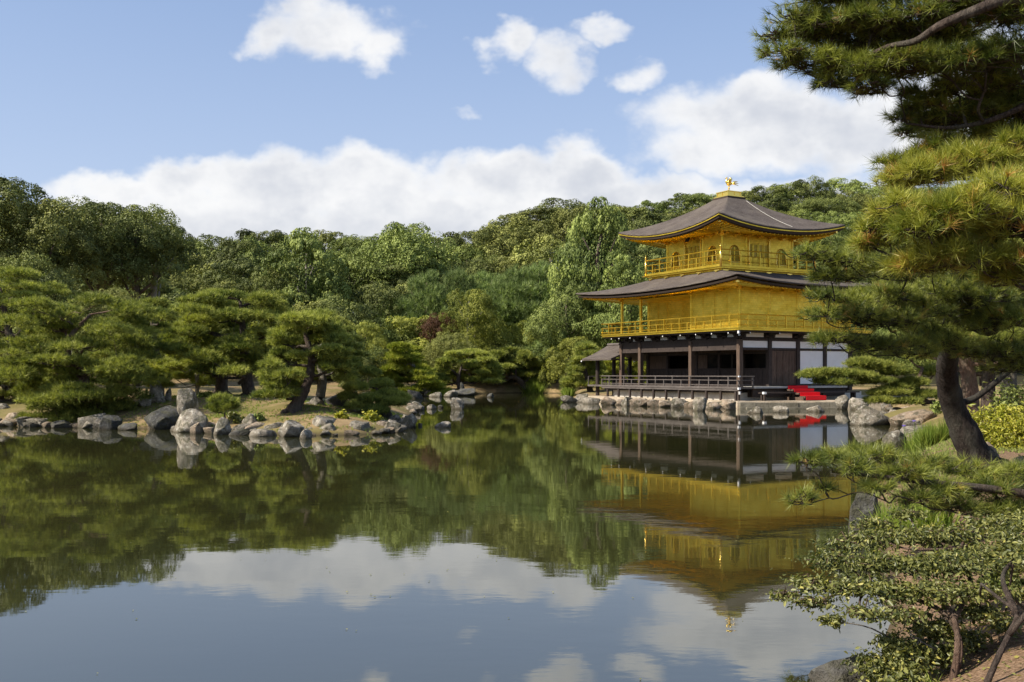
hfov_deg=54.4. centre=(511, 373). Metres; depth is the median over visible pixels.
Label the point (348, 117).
sky
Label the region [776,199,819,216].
broadleaf tree
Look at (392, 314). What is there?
conifer
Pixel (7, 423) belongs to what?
rock
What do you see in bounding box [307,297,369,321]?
broadleaf tree
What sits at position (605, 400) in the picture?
rock
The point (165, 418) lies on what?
rock
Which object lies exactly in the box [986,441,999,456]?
rock
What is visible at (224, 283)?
broadleaf tree
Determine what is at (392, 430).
rock
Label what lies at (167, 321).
broadleaf tree
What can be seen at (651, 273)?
broadleaf tree
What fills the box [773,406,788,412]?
rock
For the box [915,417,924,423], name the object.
rock
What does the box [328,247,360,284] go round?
broadleaf tree
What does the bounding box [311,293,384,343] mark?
broadleaf tree
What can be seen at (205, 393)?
leafy plant
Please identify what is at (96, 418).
rock
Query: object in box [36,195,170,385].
broadleaf tree
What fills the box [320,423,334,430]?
rock
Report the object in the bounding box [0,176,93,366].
broadleaf tree
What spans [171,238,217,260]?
broadleaf tree
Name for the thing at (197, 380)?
pine tree
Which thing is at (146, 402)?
rock
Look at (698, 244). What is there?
door
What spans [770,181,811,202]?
broadleaf tree
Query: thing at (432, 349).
broadleaf tree
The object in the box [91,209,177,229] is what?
broadleaf tree
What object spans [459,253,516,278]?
broadleaf tree
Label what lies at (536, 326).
broadleaf tree
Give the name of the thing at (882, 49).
pine
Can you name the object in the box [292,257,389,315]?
broadleaf tree
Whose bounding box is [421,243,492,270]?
broadleaf tree
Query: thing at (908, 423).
rock
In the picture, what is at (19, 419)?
rock
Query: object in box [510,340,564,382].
pine tree
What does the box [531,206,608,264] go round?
broadleaf tree
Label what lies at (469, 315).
broadleaf tree
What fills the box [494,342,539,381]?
broadleaf tree
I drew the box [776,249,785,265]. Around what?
window
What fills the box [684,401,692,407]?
rock
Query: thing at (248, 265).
broadleaf tree
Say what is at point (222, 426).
rock
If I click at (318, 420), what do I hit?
rock
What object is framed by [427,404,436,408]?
rock
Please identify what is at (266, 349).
broadleaf tree
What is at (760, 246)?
door
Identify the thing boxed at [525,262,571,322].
broadleaf tree
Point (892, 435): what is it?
rock
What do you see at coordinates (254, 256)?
broadleaf tree
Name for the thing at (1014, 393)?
leafy plant
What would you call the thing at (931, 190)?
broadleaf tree
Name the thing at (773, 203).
broadleaf tree
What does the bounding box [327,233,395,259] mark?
broadleaf tree
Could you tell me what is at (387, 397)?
pine tree
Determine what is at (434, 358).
broadleaf tree
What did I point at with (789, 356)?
door
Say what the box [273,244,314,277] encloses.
broadleaf tree
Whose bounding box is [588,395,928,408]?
stone terrace
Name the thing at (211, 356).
pine tree
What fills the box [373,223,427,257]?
broadleaf tree
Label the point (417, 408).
rock
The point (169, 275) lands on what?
broadleaf tree
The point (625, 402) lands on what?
rock
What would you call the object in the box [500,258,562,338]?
conifer
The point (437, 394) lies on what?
rock
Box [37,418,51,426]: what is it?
rock
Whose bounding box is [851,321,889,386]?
broadleaf tree
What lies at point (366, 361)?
broadleaf tree
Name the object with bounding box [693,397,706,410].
rock
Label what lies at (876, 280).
broadleaf tree
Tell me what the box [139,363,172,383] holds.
pine tree
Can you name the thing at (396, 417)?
rock
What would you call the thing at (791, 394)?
step deck
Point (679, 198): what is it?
broadleaf tree
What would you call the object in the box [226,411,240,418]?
leafy plant
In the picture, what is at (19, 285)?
pine tree
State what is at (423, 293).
conifer
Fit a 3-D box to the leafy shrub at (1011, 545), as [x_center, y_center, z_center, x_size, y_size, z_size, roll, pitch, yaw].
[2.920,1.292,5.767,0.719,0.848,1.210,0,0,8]
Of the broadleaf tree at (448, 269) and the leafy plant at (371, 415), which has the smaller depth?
the leafy plant at (371, 415)
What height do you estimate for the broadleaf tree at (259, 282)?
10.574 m
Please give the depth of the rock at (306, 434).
30.59 m
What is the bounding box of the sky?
[0,0,1023,281]
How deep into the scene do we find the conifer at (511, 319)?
111.24 m
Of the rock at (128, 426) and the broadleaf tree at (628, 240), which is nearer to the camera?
the rock at (128, 426)
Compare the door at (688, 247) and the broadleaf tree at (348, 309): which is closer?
the door at (688, 247)
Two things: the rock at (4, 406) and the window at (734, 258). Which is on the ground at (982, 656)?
the rock at (4, 406)
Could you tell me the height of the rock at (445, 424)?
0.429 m
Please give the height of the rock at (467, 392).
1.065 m
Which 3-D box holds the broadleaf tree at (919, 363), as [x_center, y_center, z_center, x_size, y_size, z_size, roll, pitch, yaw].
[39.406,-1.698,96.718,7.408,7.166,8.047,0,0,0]
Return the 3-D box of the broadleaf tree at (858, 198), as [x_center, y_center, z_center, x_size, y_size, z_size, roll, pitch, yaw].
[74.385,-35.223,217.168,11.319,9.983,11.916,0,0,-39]
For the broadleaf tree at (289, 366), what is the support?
on the ground at (982, 656)
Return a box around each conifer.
[372,291,412,327]
[392,267,456,325]
[424,265,481,327]
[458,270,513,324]
[470,296,530,342]
[480,263,541,334]
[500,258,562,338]
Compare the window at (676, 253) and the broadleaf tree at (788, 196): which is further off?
the broadleaf tree at (788, 196)
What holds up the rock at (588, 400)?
in the pond water
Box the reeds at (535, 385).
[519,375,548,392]
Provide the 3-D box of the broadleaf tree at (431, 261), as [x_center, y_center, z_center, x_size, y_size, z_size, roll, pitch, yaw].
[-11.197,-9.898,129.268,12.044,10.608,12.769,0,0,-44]
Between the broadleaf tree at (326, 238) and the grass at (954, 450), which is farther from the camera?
the broadleaf tree at (326, 238)
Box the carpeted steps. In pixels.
[787,385,826,400]
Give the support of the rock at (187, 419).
on the ground at (982, 656)
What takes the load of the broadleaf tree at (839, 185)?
on the ground at (982, 656)
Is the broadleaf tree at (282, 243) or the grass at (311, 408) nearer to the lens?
the grass at (311, 408)
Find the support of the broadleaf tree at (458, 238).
on the ground at (982, 656)
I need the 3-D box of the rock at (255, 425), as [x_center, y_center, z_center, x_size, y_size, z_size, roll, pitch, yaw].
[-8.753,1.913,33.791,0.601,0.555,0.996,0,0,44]
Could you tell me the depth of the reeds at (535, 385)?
102.05 m
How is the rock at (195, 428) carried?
in the pond water
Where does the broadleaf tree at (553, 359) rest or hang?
on the ground at (982, 656)
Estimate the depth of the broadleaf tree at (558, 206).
147.01 m
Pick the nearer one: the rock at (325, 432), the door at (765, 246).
the rock at (325, 432)
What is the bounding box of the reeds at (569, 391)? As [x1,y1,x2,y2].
[557,387,577,396]
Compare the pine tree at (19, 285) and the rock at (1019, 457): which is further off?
the pine tree at (19, 285)
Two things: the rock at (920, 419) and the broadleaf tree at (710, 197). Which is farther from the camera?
the broadleaf tree at (710, 197)
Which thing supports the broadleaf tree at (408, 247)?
on the ground at (982, 656)
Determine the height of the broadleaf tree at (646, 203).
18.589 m
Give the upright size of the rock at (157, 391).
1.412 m
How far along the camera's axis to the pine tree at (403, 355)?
86.72 m
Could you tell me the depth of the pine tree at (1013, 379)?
39.77 m
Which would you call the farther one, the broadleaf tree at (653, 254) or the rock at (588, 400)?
the broadleaf tree at (653, 254)
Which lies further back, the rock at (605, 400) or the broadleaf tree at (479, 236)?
the broadleaf tree at (479, 236)
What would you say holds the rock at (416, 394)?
in the pond water
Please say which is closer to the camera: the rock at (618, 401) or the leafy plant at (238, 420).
the leafy plant at (238, 420)
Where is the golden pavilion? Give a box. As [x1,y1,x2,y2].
[576,177,897,400]
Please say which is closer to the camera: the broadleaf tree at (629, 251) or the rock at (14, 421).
the rock at (14, 421)
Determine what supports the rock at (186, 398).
on the ground at (982, 656)
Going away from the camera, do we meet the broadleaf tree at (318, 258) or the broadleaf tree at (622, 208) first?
the broadleaf tree at (318, 258)
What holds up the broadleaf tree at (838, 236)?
on the ground at (982, 656)
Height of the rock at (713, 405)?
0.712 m
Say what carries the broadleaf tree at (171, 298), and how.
on the ground at (982, 656)
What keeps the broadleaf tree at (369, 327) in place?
on the ground at (982, 656)
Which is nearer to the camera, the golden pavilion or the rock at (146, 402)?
the rock at (146, 402)
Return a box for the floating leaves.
[25,453,780,679]
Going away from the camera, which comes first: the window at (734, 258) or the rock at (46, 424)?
the rock at (46, 424)
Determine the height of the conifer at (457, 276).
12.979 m
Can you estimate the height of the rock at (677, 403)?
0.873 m
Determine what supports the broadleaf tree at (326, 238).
on the ground at (982, 656)
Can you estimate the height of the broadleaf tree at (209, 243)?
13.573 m
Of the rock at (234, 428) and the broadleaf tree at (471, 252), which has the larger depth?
the broadleaf tree at (471, 252)
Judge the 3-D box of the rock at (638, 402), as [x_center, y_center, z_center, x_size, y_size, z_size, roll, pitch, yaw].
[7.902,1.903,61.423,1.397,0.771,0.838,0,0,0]
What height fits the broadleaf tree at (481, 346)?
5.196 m
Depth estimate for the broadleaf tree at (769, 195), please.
235.55 m
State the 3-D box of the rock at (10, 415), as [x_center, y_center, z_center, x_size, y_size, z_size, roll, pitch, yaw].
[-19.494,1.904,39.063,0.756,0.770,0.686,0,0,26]
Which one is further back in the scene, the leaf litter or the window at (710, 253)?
the window at (710, 253)
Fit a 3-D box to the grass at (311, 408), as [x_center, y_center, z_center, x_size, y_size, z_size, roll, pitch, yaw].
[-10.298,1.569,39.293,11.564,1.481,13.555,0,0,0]
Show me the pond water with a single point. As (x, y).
(148, 555)
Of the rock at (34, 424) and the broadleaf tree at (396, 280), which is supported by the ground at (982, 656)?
the broadleaf tree at (396, 280)
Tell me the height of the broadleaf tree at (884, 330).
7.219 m
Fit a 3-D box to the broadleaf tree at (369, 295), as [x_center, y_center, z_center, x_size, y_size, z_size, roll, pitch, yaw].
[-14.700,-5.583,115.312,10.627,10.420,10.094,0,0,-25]
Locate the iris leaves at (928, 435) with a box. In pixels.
[894,410,968,452]
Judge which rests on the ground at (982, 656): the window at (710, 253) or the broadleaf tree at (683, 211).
the broadleaf tree at (683, 211)
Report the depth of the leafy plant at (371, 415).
34.50 m
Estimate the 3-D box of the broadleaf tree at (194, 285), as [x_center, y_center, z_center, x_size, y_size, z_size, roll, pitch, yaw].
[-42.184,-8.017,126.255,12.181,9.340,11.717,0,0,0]
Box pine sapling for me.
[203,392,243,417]
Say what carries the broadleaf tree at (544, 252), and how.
on the ground at (982, 656)
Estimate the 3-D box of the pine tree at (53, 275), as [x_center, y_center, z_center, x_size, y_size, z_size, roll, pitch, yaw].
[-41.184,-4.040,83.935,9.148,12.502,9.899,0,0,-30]
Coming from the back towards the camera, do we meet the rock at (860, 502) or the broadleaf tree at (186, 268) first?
the broadleaf tree at (186, 268)
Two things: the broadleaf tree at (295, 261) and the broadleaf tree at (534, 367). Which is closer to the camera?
the broadleaf tree at (534, 367)
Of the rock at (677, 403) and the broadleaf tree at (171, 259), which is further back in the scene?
the broadleaf tree at (171, 259)
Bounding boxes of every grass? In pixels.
[119,394,406,433]
[873,438,1023,506]
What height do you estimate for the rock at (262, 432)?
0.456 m
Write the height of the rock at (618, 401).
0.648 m
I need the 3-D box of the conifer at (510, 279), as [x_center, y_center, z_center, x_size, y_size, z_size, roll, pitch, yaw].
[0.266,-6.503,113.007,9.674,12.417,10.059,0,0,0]
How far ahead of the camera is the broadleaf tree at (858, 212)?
198.69 m
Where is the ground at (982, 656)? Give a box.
[0,232,1023,681]
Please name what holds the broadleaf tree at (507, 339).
on the ground at (982, 656)
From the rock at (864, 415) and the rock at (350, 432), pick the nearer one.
the rock at (350, 432)
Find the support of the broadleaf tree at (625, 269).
on the ground at (982, 656)
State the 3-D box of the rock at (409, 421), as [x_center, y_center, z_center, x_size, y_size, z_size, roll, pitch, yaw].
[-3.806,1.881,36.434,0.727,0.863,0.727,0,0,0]
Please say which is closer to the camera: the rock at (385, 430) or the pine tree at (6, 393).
the rock at (385, 430)
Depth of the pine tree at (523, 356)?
101.80 m
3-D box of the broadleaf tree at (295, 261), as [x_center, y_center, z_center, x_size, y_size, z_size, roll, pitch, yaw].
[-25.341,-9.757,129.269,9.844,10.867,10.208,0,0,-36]
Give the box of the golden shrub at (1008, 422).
[967,399,1023,449]
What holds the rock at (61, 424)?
on the ground at (982, 656)
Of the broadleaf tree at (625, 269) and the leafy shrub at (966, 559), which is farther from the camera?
the broadleaf tree at (625, 269)
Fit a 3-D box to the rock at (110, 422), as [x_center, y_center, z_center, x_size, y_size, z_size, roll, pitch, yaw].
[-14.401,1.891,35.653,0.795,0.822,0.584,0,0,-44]
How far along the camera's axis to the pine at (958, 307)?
12.92 m
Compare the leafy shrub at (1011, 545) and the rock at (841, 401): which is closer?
the leafy shrub at (1011, 545)
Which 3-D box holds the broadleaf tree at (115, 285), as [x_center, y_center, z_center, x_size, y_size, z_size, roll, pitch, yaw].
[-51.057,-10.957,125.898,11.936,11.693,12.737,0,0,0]
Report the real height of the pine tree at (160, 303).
5.581 m
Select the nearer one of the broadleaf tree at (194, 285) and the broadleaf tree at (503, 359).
the broadleaf tree at (503, 359)
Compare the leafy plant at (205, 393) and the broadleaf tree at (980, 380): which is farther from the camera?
the broadleaf tree at (980, 380)
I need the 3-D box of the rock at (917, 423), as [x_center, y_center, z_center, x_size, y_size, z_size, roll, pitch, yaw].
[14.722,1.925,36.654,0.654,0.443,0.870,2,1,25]
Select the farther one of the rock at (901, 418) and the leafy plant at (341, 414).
the rock at (901, 418)
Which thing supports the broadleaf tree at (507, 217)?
on the ground at (982, 656)
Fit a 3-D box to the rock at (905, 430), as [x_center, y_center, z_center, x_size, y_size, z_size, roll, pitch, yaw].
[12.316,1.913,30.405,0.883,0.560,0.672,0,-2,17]
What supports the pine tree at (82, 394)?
on the ground at (982, 656)
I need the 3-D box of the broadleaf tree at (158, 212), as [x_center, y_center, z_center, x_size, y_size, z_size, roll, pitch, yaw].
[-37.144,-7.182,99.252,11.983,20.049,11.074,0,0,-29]
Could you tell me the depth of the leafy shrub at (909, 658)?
5.92 m
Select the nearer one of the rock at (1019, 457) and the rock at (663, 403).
the rock at (1019, 457)
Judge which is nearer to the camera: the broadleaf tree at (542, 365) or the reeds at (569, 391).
the reeds at (569, 391)
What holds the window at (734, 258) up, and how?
in the golden pavilion
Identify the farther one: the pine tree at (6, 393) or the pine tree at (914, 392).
the pine tree at (914, 392)
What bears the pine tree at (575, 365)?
on the ground at (982, 656)
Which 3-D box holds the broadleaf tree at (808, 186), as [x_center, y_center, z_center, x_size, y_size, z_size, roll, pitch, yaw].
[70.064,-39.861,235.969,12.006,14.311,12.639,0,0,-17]
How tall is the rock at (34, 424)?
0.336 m
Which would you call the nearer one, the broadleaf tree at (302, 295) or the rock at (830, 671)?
the rock at (830, 671)
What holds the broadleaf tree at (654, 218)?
on the ground at (982, 656)
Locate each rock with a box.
[0,403,10,408]
[0,418,16,425]
[2,420,14,425]
[4,412,18,418]
[15,417,32,426]
[20,418,42,426]
[29,422,38,426]
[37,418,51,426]
[41,421,51,427]
[51,420,72,427]
[77,413,105,427]
[82,421,91,427]
[92,423,98,427]
[98,415,122,429]
[118,423,136,429]
[137,397,151,406]
[144,405,179,429]
[149,380,165,403]
[165,388,171,400]
[173,408,208,431]
[176,388,198,414]
[190,422,200,433]
[203,427,214,432]
[213,417,230,434]
[229,428,249,435]
[231,426,244,431]
[242,413,257,423]
[245,422,264,429]
[249,428,276,436]
[264,422,282,428]
[278,420,303,436]
[299,429,311,438]
[312,415,336,426]
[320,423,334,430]
[320,430,329,434]
[325,394,347,406]
[344,430,359,435]
[349,421,369,430]
[372,430,381,434]
[374,421,386,425]
[379,411,392,417]
[379,428,390,433]
[384,419,400,429]
[388,414,400,421]
[388,427,394,432]
[395,427,404,432]
[398,413,416,428]
[405,405,420,411]
[407,390,423,398]
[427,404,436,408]
[429,392,441,396]
[435,421,450,427]
[444,390,457,396]
[450,397,463,408]
[457,388,475,395]
[560,395,576,401]
[575,393,587,401]
[582,397,599,403]
[601,396,615,404]
[614,399,622,404]
[621,397,632,405]
[629,398,646,405]
[647,399,658,406]
[658,400,670,406]
[670,398,685,407]
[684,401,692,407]
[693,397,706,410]
[706,401,721,408]
[720,399,735,409]
[747,406,762,413]
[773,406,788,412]
[806,405,824,411]
[808,653,875,681]
[835,395,848,408]
[848,397,868,409]
[848,493,880,535]
[850,405,889,425]
[881,430,906,446]
[888,409,936,425]
[900,426,916,430]
[900,427,922,433]
[903,421,915,425]
[904,419,920,425]
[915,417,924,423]
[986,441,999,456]
[1012,456,1023,463]
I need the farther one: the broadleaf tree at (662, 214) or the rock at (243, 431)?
the broadleaf tree at (662, 214)
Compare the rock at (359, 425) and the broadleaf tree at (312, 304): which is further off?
the broadleaf tree at (312, 304)
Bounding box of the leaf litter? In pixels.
[890,518,1023,681]
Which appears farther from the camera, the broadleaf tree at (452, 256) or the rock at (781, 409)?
the broadleaf tree at (452, 256)
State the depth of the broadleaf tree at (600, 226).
102.92 m
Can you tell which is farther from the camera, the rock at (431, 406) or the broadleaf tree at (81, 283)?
the broadleaf tree at (81, 283)
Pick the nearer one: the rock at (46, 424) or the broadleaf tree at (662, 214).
the rock at (46, 424)
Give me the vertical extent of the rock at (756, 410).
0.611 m
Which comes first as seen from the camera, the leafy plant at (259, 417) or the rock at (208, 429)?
the rock at (208, 429)
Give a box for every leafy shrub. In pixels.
[754,502,1023,679]
[810,611,999,681]
[941,518,1023,681]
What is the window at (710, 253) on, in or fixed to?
in the golden pavilion
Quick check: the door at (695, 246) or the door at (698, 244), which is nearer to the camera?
the door at (698, 244)
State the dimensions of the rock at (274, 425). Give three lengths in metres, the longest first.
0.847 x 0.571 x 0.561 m
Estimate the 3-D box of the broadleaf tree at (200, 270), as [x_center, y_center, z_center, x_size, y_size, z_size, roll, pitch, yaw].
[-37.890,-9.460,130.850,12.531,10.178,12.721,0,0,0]
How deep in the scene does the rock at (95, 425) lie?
36.42 m
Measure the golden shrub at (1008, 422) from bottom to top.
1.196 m
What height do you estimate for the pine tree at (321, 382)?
3.965 m
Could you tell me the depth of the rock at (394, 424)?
33.87 m
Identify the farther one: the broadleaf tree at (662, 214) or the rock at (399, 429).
the broadleaf tree at (662, 214)
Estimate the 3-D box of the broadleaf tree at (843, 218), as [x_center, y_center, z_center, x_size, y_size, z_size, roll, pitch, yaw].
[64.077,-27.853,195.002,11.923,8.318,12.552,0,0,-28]
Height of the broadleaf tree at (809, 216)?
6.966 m
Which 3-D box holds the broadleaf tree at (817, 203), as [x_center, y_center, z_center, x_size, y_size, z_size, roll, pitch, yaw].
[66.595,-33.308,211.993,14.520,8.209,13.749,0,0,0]
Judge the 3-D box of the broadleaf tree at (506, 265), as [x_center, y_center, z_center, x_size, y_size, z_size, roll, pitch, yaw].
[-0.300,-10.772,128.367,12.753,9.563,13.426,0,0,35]
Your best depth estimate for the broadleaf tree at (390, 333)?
107.37 m
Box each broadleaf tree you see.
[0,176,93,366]
[0,197,110,368]
[12,300,108,354]
[31,269,94,353]
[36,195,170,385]
[59,285,132,304]
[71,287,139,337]
[78,203,203,385]
[81,255,148,292]
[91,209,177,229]
[123,276,187,304]
[129,221,186,359]
[140,220,204,246]
[140,260,186,292]
[141,297,180,353]
[151,254,196,289]
[161,273,219,294]
[166,288,244,323]
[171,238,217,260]
[171,253,213,279]
[178,261,246,290]
[186,233,229,261]
[196,239,264,279]
[196,257,275,325]
[213,279,266,326]
[218,228,288,255]
[227,267,288,326]
[229,235,284,287]
[239,321,287,367]
[250,262,313,302]
[255,285,323,324]
[260,227,351,308]
[263,232,326,259]
[269,360,295,368]
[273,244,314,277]
[287,258,347,285]
[291,299,346,344]
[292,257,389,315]
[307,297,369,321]
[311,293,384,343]
[312,229,353,254]
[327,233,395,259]
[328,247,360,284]
[328,330,386,379]
[330,356,374,387]
[337,248,398,289]
[338,279,430,332]
[351,221,462,290]
[351,261,421,304]
[354,320,387,382]
[355,316,415,351]
[366,281,442,302]
[369,342,400,371]
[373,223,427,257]
[382,315,440,359]
[394,256,450,286]
[400,315,462,360]
[415,312,458,343]
[420,344,466,381]
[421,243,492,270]
[422,331,477,385]
[435,245,464,266]
[435,260,480,286]
[437,230,490,265]
[438,288,504,378]
[450,338,493,374]
[453,271,527,335]
[454,222,539,269]
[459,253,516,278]
[464,356,509,373]
[465,252,544,278]
[470,320,527,361]
[472,214,557,262]
[472,221,543,253]
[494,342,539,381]
[497,206,563,233]
[506,315,561,350]
[507,234,566,277]
[508,349,554,378]
[518,197,599,269]
[522,280,611,373]
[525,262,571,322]
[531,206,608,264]
[537,359,562,377]
[538,336,602,386]
[547,196,642,343]
[554,220,614,377]
[569,202,631,223]
[580,250,650,382]
[595,217,642,265]
[603,224,661,257]
[605,206,672,254]
[613,250,663,272]
[631,244,665,267]
[632,200,679,214]
[632,213,672,225]
[633,264,665,319]
[653,193,710,214]
[659,213,677,217]
[675,193,716,206]
[678,203,705,216]
[741,185,786,201]
[741,191,760,202]
[754,196,793,213]
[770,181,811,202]
[772,209,800,217]
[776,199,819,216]
[785,175,835,205]
[789,208,835,223]
[790,195,862,217]
[793,262,829,271]
[794,230,864,268]
[813,177,859,208]
[813,210,863,246]
[834,189,877,226]
[843,179,882,209]
[844,211,866,234]
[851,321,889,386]
[854,273,898,283]
[862,184,889,199]
[865,325,923,368]
[886,331,935,375]
[899,184,959,194]
[958,358,999,385]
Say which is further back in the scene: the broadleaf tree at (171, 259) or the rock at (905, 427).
the broadleaf tree at (171, 259)
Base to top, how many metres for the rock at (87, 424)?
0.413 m
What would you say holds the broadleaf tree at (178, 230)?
on the ground at (982, 656)
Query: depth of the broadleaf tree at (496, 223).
144.35 m
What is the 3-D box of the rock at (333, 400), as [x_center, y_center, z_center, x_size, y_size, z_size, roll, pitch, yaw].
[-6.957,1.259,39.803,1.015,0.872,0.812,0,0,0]
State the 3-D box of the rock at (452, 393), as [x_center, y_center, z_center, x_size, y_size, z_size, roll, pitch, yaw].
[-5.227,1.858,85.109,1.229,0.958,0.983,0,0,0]
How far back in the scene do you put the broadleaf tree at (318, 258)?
116.92 m
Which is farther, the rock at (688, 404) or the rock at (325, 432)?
the rock at (688, 404)
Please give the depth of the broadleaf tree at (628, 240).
136.38 m
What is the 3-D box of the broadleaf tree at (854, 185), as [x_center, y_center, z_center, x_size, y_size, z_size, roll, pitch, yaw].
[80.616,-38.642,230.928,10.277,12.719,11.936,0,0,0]
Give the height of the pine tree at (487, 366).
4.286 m
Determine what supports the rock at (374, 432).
in the pond water
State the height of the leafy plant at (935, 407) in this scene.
1.083 m
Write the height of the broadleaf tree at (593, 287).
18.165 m
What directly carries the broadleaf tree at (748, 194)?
on the ground at (982, 656)
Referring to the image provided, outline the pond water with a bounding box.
[0,393,916,681]
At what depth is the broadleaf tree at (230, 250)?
134.43 m
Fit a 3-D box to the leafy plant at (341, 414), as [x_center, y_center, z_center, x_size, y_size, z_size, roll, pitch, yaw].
[-5.827,1.446,34.022,0.631,0.488,0.542,0,0,0]
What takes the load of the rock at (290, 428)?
on the ground at (982, 656)
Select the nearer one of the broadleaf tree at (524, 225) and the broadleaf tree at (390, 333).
the broadleaf tree at (390, 333)
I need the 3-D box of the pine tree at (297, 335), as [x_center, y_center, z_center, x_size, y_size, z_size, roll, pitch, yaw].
[-7.411,-0.435,36.345,3.919,4.096,4.205,0,0,0]
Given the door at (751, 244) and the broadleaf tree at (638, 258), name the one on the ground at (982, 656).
the broadleaf tree at (638, 258)
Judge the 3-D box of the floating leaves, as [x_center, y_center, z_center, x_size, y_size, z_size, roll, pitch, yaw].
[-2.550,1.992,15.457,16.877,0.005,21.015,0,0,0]
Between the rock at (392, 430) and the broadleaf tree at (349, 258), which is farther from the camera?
the broadleaf tree at (349, 258)
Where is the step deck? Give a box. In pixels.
[758,391,859,400]
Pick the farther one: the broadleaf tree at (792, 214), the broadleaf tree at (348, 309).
the broadleaf tree at (792, 214)
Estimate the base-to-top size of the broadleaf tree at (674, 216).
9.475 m
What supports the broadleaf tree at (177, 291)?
on the ground at (982, 656)
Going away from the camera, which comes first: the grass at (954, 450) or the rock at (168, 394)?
the grass at (954, 450)
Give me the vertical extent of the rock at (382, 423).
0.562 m
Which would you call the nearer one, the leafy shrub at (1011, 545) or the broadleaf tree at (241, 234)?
the leafy shrub at (1011, 545)
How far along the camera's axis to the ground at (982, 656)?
34.66 m
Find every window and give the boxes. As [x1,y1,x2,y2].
[671,252,679,268]
[707,246,716,263]
[729,245,739,262]
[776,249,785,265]
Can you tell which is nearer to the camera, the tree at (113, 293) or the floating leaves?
the floating leaves
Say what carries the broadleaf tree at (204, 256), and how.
on the ground at (982, 656)
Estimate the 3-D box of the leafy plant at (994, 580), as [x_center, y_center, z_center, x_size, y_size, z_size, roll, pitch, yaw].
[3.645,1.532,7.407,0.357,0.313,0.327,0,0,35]
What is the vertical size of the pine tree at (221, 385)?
4.906 m
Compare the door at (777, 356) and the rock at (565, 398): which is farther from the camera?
the rock at (565, 398)
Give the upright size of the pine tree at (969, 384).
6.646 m
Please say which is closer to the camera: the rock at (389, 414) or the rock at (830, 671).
the rock at (830, 671)
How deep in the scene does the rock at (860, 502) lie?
12.29 m
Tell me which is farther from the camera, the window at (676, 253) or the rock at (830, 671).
the window at (676, 253)
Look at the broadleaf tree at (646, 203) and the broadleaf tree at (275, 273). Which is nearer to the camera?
the broadleaf tree at (275, 273)
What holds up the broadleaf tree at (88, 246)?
on the ground at (982, 656)
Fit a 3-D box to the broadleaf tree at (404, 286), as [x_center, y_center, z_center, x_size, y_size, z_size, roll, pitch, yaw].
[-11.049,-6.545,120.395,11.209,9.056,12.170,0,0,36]
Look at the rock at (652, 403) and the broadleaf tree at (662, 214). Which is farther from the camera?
the broadleaf tree at (662, 214)
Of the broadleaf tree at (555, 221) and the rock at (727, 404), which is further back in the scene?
the broadleaf tree at (555, 221)
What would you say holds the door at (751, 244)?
in the golden pavilion
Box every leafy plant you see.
[196,390,212,396]
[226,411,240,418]
[232,416,244,423]
[253,412,265,421]
[333,409,349,418]
[361,410,382,421]
[929,397,941,414]
[976,567,1023,593]
[982,378,1023,409]
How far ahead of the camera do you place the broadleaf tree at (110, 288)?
115.84 m
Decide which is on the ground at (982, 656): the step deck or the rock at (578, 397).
the rock at (578, 397)
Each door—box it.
[686,246,689,268]
[690,245,693,267]
[694,245,697,266]
[698,244,701,266]
[750,243,752,265]
[753,243,757,265]
[758,244,762,266]
[763,244,767,266]
[772,351,783,384]
[784,351,795,384]
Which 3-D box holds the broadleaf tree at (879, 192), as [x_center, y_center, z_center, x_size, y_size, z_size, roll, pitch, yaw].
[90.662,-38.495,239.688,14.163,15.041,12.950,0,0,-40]
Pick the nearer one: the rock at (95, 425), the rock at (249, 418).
the rock at (249, 418)
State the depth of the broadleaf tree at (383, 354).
104.07 m
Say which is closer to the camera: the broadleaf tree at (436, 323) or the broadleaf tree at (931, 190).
the broadleaf tree at (436, 323)
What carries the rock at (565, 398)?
in the pond water
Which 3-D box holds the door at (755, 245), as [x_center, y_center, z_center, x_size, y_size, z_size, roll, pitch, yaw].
[15.761,-7.619,64.512,0.413,1.632,0.065,0,0,-30]
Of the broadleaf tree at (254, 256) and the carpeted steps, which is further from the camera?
the broadleaf tree at (254, 256)
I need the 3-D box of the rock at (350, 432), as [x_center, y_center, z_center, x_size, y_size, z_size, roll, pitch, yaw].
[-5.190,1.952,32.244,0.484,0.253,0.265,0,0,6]
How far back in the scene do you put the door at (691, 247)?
65.69 m
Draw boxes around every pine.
[746,0,1023,520]
[778,37,1023,466]
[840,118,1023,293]
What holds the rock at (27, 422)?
on the ground at (982, 656)
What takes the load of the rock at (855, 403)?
in the pond water
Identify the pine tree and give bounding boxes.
[0,251,81,338]
[0,259,74,389]
[0,289,173,422]
[0,377,51,401]
[82,295,192,394]
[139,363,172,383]
[146,320,216,394]
[161,286,294,395]
[173,300,262,394]
[247,306,364,413]
[293,309,366,405]
[336,365,412,414]
[369,340,453,395]
[433,347,506,388]
[474,345,543,389]
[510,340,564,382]
[559,339,611,391]
[594,357,645,388]
[795,346,937,407]
[872,232,1023,415]
[905,229,1022,410]
[925,358,1018,406]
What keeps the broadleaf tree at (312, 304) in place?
on the ground at (982, 656)
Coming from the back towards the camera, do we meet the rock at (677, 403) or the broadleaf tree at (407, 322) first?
the broadleaf tree at (407, 322)
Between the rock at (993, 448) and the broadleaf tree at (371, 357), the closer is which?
the rock at (993, 448)
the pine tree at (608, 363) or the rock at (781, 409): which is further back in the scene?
the pine tree at (608, 363)
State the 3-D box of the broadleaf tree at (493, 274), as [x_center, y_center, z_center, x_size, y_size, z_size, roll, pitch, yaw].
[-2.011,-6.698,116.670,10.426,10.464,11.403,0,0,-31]
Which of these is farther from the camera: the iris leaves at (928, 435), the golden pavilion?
the golden pavilion

